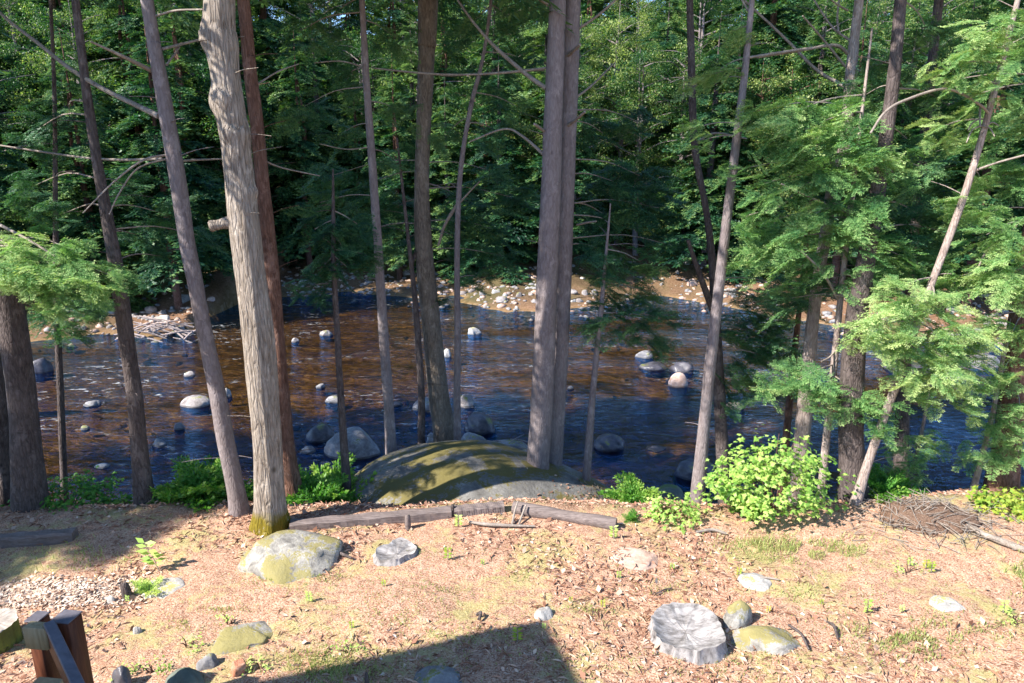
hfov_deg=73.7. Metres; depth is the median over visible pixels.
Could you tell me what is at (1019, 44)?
hemlock tree
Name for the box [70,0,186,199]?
hemlock tree
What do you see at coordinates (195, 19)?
hemlock tree
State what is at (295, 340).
rock
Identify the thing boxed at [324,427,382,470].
rock
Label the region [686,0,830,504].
hemlock tree
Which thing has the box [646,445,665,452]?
rock
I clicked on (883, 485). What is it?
fern
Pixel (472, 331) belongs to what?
rock
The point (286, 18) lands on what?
broadleaf tree
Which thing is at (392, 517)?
landscape timber
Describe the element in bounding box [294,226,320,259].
hemlock sapling
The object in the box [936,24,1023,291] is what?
hemlock tree
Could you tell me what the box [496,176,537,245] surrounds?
hemlock sapling
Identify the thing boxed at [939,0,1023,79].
hemlock tree
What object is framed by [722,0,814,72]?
hemlock tree
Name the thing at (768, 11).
hemlock tree
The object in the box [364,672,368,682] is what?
stake
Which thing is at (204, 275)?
undergrowth shrub
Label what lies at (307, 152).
hemlock tree
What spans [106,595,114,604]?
rock
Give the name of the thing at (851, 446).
hemlock tree
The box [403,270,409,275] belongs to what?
stone
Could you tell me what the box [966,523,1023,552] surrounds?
fallen branch
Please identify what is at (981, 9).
hemlock tree
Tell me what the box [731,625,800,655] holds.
rock
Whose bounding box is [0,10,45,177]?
hemlock tree
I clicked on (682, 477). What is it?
rock
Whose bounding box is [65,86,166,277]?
hemlock tree
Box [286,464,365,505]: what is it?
shrub
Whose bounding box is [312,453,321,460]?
stone
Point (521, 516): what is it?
stick
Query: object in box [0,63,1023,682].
ground
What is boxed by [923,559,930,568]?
seedling
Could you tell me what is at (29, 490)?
hemlock tree
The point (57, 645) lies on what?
wooden railing
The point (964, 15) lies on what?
hemlock tree
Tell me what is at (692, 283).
stone
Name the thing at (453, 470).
boulder
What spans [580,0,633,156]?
hemlock tree
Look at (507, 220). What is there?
hemlock tree
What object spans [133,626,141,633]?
rock
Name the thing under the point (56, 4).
hemlock tree
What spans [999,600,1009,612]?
seedling
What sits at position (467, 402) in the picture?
rock
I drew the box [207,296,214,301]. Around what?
stone
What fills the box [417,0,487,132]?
hemlock tree
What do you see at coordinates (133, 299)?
hemlock sapling
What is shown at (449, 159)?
hemlock tree
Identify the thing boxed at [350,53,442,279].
hemlock tree
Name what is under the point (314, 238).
undergrowth shrub
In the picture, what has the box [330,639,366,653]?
weed patch
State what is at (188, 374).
rock
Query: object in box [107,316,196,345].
driftwood pile
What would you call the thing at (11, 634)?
tree stump
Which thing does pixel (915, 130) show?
hemlock tree
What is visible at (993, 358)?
rock
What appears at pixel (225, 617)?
weed patch
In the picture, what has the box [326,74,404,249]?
hemlock tree
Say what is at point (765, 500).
maple bush
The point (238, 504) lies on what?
hemlock tree
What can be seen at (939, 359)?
young hemlock
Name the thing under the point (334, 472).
fern
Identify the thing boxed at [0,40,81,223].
broadleaf tree
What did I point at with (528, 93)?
hemlock tree
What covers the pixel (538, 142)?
broadleaf tree
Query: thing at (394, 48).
hemlock tree
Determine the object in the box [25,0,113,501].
young hemlock
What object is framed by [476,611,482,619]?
stick
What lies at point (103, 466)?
rock
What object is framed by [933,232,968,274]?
hemlock sapling
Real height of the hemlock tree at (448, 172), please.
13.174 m
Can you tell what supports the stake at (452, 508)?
on the ground at (964, 575)
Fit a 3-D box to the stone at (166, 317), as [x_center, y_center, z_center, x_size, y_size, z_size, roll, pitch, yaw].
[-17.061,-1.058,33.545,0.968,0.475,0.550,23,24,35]
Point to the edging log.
(581, 518)
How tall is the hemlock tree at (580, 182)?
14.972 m
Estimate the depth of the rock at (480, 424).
19.97 m
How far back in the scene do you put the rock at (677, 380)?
24.17 m
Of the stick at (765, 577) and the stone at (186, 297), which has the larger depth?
the stone at (186, 297)
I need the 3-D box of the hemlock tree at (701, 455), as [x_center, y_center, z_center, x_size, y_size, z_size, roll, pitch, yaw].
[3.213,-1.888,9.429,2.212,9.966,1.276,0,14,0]
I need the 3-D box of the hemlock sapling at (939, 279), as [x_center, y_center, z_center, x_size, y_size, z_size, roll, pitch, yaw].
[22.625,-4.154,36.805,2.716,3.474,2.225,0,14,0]
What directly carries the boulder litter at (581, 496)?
on the boulder
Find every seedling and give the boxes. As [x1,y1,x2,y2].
[135,538,165,570]
[305,591,312,600]
[349,621,354,627]
[444,547,452,557]
[455,515,462,526]
[512,627,522,641]
[609,525,618,538]
[863,599,873,612]
[899,604,904,612]
[907,557,913,565]
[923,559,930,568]
[928,561,936,572]
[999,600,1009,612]
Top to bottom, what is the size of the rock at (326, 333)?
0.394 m
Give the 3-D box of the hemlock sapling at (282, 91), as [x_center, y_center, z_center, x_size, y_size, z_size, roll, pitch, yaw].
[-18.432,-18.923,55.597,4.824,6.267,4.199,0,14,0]
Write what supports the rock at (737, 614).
on the ground at (964, 575)
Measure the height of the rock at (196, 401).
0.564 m
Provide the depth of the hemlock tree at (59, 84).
38.05 m
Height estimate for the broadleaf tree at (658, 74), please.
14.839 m
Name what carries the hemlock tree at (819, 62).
on the ground at (964, 575)
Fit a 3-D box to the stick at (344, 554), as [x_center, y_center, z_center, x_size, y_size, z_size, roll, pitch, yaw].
[-2.066,2.530,8.139,0.394,0.066,0.057,5,15,21]
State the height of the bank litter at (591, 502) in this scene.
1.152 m
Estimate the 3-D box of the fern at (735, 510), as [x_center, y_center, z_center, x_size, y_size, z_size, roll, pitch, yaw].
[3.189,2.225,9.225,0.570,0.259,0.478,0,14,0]
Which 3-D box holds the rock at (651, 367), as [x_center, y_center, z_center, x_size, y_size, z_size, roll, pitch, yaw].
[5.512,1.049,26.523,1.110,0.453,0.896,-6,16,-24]
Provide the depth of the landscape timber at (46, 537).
8.47 m
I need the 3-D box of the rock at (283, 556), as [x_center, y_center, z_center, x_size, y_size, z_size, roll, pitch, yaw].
[-2.646,2.551,8.137,1.295,0.466,0.948,8,16,28]
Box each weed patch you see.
[128,575,164,597]
[130,655,171,674]
[179,631,204,655]
[215,614,237,625]
[241,654,272,675]
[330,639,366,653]
[892,560,922,572]
[998,607,1020,625]
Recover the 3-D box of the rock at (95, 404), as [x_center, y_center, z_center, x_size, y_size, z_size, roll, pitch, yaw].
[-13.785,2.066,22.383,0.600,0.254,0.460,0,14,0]
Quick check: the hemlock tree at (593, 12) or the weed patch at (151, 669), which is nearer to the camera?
the weed patch at (151, 669)
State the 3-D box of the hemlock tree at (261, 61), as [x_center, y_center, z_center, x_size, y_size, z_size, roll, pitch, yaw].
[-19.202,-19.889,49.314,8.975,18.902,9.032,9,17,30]
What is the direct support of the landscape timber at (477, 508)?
on the ground at (964, 575)
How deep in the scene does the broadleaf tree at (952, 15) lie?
41.06 m
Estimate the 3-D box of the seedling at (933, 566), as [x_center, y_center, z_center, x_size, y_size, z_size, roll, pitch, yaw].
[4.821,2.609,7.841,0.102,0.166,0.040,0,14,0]
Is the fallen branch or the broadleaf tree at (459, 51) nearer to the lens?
the fallen branch
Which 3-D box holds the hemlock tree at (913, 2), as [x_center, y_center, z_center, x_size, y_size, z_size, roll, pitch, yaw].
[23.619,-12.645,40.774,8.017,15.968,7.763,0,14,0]
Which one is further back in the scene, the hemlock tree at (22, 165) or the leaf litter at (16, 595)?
the hemlock tree at (22, 165)
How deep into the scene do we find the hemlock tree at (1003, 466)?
8.84 m
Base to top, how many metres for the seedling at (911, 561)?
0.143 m
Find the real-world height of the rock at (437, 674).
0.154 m
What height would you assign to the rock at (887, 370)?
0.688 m
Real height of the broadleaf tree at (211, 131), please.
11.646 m
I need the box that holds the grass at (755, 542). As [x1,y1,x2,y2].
[26,517,1023,682]
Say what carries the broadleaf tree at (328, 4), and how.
on the ground at (964, 575)
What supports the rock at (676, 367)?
on the ground at (964, 575)
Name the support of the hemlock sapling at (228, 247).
on the ground at (964, 575)
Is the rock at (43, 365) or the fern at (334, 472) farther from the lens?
the rock at (43, 365)
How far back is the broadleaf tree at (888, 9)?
54.63 m
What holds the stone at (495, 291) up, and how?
on the ground at (964, 575)
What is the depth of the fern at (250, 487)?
10.08 m
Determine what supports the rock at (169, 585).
on the ground at (964, 575)
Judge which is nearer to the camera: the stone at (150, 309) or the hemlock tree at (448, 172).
the stone at (150, 309)
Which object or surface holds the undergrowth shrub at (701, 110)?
on the ground at (964, 575)
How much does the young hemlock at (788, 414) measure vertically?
6.753 m
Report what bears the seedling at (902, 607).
on the ground at (964, 575)
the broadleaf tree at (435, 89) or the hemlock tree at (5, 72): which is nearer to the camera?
the hemlock tree at (5, 72)
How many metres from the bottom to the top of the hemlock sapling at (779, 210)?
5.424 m
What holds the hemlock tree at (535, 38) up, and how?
on the ground at (964, 575)
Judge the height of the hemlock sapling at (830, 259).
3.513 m
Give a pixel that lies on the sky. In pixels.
(345, 0)
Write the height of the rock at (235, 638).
0.115 m
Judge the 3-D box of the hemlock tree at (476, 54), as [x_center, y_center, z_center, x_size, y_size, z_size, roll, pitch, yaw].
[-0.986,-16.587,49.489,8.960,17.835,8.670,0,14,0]
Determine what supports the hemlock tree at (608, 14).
on the ground at (964, 575)
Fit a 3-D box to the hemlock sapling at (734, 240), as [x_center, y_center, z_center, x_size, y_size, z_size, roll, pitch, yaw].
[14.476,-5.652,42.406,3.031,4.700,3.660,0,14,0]
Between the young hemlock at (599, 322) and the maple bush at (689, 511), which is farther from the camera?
the young hemlock at (599, 322)
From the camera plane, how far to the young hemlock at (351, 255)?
9.75 m
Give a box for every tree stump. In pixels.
[0,608,22,653]
[647,602,727,665]
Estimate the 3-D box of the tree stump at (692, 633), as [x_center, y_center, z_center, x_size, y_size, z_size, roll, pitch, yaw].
[1.728,2.911,6.777,0.870,0.252,0.931,0,14,0]
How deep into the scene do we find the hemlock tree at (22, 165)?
38.28 m
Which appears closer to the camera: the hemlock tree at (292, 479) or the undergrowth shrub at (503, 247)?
the hemlock tree at (292, 479)
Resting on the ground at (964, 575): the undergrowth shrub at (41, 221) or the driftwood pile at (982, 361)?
the undergrowth shrub at (41, 221)
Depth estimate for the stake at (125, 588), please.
7.40 m
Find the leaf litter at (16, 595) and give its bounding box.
[0,497,1023,682]
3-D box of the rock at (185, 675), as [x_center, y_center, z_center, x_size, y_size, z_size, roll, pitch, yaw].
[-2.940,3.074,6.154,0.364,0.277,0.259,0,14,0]
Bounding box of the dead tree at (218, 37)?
[198,0,290,536]
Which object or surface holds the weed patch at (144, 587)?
on the ground at (964, 575)
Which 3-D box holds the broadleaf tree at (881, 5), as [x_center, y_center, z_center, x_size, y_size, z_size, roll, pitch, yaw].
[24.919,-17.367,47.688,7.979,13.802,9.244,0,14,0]
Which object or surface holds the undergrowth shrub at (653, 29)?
on the ground at (964, 575)
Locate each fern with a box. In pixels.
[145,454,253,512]
[160,484,188,505]
[244,478,253,500]
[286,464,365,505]
[309,452,376,502]
[597,471,664,502]
[622,508,640,522]
[728,495,763,520]
[835,462,928,503]
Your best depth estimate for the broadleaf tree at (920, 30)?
36.78 m
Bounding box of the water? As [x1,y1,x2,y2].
[0,291,1023,503]
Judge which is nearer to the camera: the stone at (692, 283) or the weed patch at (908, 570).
the weed patch at (908, 570)
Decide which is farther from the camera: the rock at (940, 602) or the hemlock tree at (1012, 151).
the hemlock tree at (1012, 151)
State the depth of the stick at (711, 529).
8.70 m
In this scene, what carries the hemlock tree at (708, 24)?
on the ground at (964, 575)
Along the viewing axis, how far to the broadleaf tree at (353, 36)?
53.84 m
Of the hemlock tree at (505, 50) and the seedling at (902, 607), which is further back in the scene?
the hemlock tree at (505, 50)
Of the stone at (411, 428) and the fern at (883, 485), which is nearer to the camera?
the fern at (883, 485)
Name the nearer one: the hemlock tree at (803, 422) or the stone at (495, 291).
the hemlock tree at (803, 422)
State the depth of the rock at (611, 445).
18.73 m
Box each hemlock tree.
[0,0,147,512]
[0,0,199,505]
[0,0,228,505]
[0,0,250,516]
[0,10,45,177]
[0,22,50,204]
[0,23,10,108]
[0,76,76,294]
[0,104,33,228]
[2,0,101,69]
[2,0,118,155]
[20,27,153,301]
[29,60,118,258]
[57,0,161,145]
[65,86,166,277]
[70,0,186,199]
[91,8,234,309]
[124,0,226,230]
[143,0,224,216]
[175,15,295,245]
[196,0,543,441]
[197,2,293,172]
[215,0,323,497]
[240,0,310,94]
[264,28,369,274]
[266,0,351,173]
[271,0,575,454]
[274,0,338,46]
[281,10,369,268]
[319,0,387,139]
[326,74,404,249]
[336,0,388,47]
[336,63,408,253]
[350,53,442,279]
[355,0,436,131]
[371,0,417,38]
[373,0,565,469]
[381,19,454,249]
[404,77,483,285]
[407,0,492,190]
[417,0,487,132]
[427,0,548,439]
[429,101,477,215]
[447,39,539,284]
[453,0,529,215]
[469,0,505,64]
[473,0,539,91]
[488,6,597,229]
[504,1,544,119]
[515,59,612,256]
[537,1,607,53]
[549,0,698,465]
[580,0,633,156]
[591,0,655,110]
[603,0,701,243]
[648,0,675,50]
[648,0,734,131]
[649,11,769,283]
[671,0,813,502]
[677,4,775,234]
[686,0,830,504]
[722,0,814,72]
[725,0,814,184]
[744,0,928,502]
[749,0,858,262]
[753,0,1000,501]
[766,0,912,296]
[774,0,851,85]
[847,9,952,276]
[864,0,951,222]
[892,0,955,479]
[899,28,1023,493]
[900,0,1023,307]
[907,0,975,111]
[934,0,995,197]
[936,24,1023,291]
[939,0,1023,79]
[947,0,984,44]
[974,0,1023,101]
[985,75,1023,237]
[997,0,1023,206]
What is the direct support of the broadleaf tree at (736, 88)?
on the ground at (964, 575)
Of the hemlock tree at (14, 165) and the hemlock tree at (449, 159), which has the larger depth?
the hemlock tree at (449, 159)
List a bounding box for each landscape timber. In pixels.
[0,527,78,548]
[289,505,451,530]
[454,500,504,516]
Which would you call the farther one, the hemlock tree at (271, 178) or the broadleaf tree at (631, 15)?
the broadleaf tree at (631, 15)
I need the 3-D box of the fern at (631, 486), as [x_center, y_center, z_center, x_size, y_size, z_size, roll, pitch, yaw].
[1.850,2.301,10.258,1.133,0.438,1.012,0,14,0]
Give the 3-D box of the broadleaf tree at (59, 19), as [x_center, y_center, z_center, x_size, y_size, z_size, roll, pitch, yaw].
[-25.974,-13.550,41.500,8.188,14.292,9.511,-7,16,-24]
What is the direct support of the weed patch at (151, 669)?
on the ground at (964, 575)
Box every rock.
[33,358,53,381]
[81,425,89,432]
[83,400,101,408]
[94,463,110,469]
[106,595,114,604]
[110,665,131,682]
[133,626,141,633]
[134,577,184,597]
[152,438,166,450]
[165,667,204,682]
[174,422,184,434]
[180,395,210,412]
[184,371,194,379]
[196,653,218,670]
[211,621,272,654]
[225,388,231,402]
[238,530,343,583]
[291,338,298,343]
[300,446,315,456]
[305,423,334,452]
[316,383,324,390]
[319,330,333,338]
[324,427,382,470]
[325,396,337,406]
[372,537,417,566]
[394,401,402,407]
[412,397,430,416]
[414,665,461,682]
[426,433,432,442]
[444,349,450,362]
[461,394,473,414]
[461,432,485,439]
[464,412,497,440]
[467,327,481,338]
[499,439,527,449]
[534,606,552,620]
[593,433,624,458]
[613,547,657,570]
[635,350,652,361]
[638,362,667,374]
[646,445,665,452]
[653,484,686,502]
[668,362,693,376]
[668,372,687,395]
[673,458,713,492]
[722,600,752,630]
[726,402,743,412]
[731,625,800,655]
[737,573,771,591]
[881,360,930,379]
[929,595,965,611]
[967,354,999,374]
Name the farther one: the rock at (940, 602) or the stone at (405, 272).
the stone at (405, 272)
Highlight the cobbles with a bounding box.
[21,252,1008,352]
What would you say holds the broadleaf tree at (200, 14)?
on the ground at (964, 575)
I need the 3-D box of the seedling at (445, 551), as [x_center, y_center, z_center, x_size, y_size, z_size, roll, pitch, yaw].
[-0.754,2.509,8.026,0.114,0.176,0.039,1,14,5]
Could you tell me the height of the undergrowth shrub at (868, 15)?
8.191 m
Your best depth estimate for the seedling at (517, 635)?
6.56 m
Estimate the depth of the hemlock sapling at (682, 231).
45.99 m
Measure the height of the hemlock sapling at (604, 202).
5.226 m
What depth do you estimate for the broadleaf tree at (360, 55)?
50.30 m
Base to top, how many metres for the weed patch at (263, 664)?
0.226 m
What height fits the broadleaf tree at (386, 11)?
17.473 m
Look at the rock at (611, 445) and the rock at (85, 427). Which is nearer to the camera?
the rock at (611, 445)
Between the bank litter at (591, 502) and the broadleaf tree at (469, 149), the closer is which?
the bank litter at (591, 502)
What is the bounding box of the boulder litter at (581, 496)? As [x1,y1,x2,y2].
[509,467,618,499]
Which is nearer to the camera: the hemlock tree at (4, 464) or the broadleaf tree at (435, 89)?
the hemlock tree at (4, 464)
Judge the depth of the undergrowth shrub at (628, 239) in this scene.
49.11 m
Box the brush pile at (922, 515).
[817,486,1023,553]
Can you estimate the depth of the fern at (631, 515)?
9.05 m
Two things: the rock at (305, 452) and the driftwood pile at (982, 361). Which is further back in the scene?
the driftwood pile at (982, 361)
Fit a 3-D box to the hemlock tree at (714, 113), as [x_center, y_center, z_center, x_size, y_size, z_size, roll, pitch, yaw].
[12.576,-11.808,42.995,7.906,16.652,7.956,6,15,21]
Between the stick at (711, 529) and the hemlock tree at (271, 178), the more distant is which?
the hemlock tree at (271, 178)
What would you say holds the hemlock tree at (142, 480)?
on the ground at (964, 575)
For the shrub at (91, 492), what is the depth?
9.67 m
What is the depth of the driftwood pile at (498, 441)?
18.60 m
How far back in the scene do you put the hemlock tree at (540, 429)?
10.12 m
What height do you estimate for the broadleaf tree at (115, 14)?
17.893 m
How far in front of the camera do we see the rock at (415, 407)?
21.84 m
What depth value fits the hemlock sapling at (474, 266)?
44.40 m
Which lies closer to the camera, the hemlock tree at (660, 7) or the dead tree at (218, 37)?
the dead tree at (218, 37)
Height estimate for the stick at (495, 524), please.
0.059 m
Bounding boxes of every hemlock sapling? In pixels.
[43,188,106,281]
[96,261,157,312]
[215,210,231,269]
[270,72,289,131]
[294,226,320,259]
[450,202,490,274]
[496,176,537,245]
[572,228,586,254]
[575,202,602,256]
[586,133,630,230]
[593,180,621,237]
[656,194,700,265]
[727,215,760,280]
[738,205,795,285]
[805,236,838,289]
[823,30,865,70]
[831,234,854,270]
[864,9,892,64]
[918,263,953,290]
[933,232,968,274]
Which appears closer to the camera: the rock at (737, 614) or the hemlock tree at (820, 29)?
the rock at (737, 614)
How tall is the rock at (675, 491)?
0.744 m
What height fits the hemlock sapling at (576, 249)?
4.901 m
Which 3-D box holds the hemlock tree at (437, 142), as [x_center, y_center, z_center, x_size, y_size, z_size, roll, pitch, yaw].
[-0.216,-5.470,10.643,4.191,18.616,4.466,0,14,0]
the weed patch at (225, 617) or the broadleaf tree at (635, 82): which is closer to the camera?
the weed patch at (225, 617)
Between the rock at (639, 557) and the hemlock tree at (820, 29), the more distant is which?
the hemlock tree at (820, 29)
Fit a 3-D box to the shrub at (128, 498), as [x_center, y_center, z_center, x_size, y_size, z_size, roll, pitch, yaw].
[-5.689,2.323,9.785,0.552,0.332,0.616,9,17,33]
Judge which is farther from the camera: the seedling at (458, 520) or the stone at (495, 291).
the stone at (495, 291)
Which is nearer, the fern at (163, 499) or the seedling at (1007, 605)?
the seedling at (1007, 605)
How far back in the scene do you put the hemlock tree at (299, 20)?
74.02 m
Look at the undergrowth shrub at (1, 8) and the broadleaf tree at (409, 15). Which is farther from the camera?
the broadleaf tree at (409, 15)
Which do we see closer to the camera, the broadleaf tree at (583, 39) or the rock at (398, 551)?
the rock at (398, 551)
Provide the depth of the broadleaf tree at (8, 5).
45.28 m
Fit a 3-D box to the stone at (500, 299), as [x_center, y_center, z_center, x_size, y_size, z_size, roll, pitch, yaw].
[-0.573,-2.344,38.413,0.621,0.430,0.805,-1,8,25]
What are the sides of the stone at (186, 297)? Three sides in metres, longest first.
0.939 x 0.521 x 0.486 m
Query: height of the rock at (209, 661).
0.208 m
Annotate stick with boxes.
[339,551,351,558]
[469,521,534,526]
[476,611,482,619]
[511,501,518,523]
[518,505,526,523]
[696,528,726,534]
[759,576,779,580]
[788,624,809,649]
[826,621,838,639]
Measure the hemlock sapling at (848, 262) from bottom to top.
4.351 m
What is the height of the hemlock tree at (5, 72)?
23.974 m
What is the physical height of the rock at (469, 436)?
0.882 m
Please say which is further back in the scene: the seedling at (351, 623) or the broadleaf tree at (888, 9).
the broadleaf tree at (888, 9)
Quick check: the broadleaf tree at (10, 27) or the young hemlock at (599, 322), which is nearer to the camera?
the young hemlock at (599, 322)
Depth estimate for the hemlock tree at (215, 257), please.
33.49 m
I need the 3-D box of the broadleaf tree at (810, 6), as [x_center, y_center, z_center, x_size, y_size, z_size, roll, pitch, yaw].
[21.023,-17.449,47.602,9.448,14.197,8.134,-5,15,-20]
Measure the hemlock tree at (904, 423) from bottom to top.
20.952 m
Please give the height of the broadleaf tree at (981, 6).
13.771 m
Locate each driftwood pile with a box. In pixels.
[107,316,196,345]
[494,434,527,448]
[951,353,995,374]
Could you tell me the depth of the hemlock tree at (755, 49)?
45.16 m
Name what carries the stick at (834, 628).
on the ground at (964, 575)
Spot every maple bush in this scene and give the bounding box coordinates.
[642,492,711,534]
[685,424,859,523]
[965,483,1023,523]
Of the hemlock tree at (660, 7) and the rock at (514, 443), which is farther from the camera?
the hemlock tree at (660, 7)
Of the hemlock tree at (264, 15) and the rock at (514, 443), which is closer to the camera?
the rock at (514, 443)
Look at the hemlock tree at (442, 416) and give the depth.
12.07 m
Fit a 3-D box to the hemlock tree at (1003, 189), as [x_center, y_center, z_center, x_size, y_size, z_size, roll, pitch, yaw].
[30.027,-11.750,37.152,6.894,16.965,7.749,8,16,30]
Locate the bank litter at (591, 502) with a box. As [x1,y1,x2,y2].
[0,486,1023,511]
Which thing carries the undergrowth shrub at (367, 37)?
on the ground at (964, 575)
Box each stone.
[144,306,156,313]
[159,315,169,320]
[181,294,189,300]
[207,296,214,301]
[296,443,303,449]
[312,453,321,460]
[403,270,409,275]
[408,425,416,431]
[492,289,499,293]
[496,296,506,302]
[687,280,697,285]
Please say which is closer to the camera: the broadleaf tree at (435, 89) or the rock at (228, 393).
the rock at (228, 393)
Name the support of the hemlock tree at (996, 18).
on the ground at (964, 575)
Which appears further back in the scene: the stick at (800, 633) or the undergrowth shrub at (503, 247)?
the undergrowth shrub at (503, 247)
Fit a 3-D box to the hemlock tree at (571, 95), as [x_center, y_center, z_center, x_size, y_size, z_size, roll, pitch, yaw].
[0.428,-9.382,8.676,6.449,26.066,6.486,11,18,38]
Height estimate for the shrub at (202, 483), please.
0.690 m
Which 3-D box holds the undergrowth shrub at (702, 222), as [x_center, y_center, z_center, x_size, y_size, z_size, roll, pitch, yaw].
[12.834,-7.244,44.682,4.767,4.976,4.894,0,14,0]
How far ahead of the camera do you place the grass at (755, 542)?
7.07 m
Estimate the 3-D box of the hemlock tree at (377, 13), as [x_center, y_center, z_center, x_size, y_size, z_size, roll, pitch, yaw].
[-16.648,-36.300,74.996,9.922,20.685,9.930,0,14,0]
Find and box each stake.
[120,582,132,599]
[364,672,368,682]
[405,514,410,529]
[451,504,454,516]
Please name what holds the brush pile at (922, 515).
on the ground at (964, 575)
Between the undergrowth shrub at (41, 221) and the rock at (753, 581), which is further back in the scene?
the undergrowth shrub at (41, 221)
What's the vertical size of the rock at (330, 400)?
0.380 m
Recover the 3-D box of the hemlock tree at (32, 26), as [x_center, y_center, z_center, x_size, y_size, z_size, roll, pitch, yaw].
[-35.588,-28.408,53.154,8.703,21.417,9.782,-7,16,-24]
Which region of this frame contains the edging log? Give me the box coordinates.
[511,501,616,530]
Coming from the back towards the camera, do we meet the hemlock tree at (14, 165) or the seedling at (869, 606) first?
the hemlock tree at (14, 165)
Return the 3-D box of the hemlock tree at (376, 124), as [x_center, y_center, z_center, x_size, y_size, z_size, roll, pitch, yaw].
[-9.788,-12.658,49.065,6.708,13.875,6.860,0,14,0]
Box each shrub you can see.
[0,0,49,58]
[0,211,26,247]
[0,466,124,514]
[9,211,83,247]
[95,490,132,504]
[130,199,206,262]
[162,248,215,283]
[287,197,349,259]
[325,29,381,63]
[476,225,516,259]
[612,192,672,249]
[622,11,679,67]
[671,76,731,145]
[680,195,751,255]
[803,67,885,132]
[825,0,893,57]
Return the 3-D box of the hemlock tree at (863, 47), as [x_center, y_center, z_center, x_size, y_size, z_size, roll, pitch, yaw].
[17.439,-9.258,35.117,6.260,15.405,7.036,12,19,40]
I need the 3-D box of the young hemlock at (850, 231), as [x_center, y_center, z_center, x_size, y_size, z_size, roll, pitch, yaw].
[3.961,-0.493,9.068,2.872,6.892,1.480,4,15,14]
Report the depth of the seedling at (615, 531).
8.50 m
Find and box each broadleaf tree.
[0,0,86,176]
[0,0,141,207]
[0,1,42,81]
[0,15,45,100]
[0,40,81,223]
[81,0,172,38]
[86,0,239,132]
[136,0,202,75]
[178,53,295,211]
[250,0,365,83]
[254,7,293,23]
[293,0,367,58]
[309,33,415,165]
[357,0,417,52]
[357,33,470,186]
[392,6,478,103]
[394,0,417,37]
[438,85,541,213]
[439,0,544,131]
[491,119,590,249]
[505,14,641,180]
[509,62,637,208]
[576,48,706,255]
[578,79,674,245]
[580,1,680,170]
[596,0,698,149]
[600,0,658,47]
[614,37,751,208]
[633,0,768,155]
[680,47,822,239]
[737,66,843,221]
[751,0,885,157]
[809,0,930,133]
[839,11,1022,220]
[846,0,1000,157]
[847,0,932,41]
[877,0,1000,69]
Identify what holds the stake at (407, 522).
on the ground at (964, 575)
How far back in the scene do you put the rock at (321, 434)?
19.33 m
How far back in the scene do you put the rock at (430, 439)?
18.49 m
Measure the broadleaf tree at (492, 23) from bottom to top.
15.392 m
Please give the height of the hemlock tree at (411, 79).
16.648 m
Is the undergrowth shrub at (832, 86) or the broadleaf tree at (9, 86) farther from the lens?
the undergrowth shrub at (832, 86)
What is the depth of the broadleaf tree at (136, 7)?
44.82 m
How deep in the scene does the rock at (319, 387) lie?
24.06 m
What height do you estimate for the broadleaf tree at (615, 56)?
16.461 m
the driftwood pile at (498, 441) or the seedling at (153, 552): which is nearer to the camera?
the seedling at (153, 552)
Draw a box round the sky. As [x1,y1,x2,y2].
[253,0,969,34]
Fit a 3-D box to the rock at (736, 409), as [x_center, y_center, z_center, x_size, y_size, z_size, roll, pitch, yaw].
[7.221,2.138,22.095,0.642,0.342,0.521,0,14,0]
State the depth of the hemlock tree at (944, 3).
46.31 m
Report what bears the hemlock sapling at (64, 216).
on the ground at (964, 575)
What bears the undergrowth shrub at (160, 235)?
on the ground at (964, 575)
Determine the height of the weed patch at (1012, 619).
0.266 m
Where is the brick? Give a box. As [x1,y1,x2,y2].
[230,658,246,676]
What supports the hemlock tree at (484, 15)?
on the ground at (964, 575)
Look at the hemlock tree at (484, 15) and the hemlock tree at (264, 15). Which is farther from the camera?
the hemlock tree at (484, 15)
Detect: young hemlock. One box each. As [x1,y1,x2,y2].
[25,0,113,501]
[281,169,385,491]
[387,138,446,443]
[571,203,694,481]
[707,28,928,501]
[751,136,828,497]
[832,0,1023,505]
[872,338,966,489]
[970,299,1010,489]
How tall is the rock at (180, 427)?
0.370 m
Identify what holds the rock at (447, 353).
in the water
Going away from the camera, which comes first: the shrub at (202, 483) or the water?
the shrub at (202, 483)
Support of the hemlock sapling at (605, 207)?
on the ground at (964, 575)
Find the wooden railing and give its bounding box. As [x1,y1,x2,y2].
[22,609,93,682]
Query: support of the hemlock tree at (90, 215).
on the ground at (964, 575)
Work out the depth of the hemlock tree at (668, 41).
47.91 m
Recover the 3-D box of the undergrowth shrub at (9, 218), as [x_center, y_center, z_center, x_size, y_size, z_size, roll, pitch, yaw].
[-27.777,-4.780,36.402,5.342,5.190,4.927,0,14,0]
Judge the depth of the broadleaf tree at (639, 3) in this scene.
56.86 m
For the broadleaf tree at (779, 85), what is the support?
on the ground at (964, 575)
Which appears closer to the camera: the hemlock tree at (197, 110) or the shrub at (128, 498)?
the shrub at (128, 498)
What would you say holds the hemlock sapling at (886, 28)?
on the ground at (964, 575)
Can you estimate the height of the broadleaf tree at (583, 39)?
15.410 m
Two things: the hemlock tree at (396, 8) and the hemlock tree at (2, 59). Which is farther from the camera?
the hemlock tree at (396, 8)
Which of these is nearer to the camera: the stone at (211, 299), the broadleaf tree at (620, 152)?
the stone at (211, 299)
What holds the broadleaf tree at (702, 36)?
on the ground at (964, 575)
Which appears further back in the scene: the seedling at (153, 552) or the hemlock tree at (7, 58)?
the hemlock tree at (7, 58)
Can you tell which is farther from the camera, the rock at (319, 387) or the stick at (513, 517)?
the rock at (319, 387)
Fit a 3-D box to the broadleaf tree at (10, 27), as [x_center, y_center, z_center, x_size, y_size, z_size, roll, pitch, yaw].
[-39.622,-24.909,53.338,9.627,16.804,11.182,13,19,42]

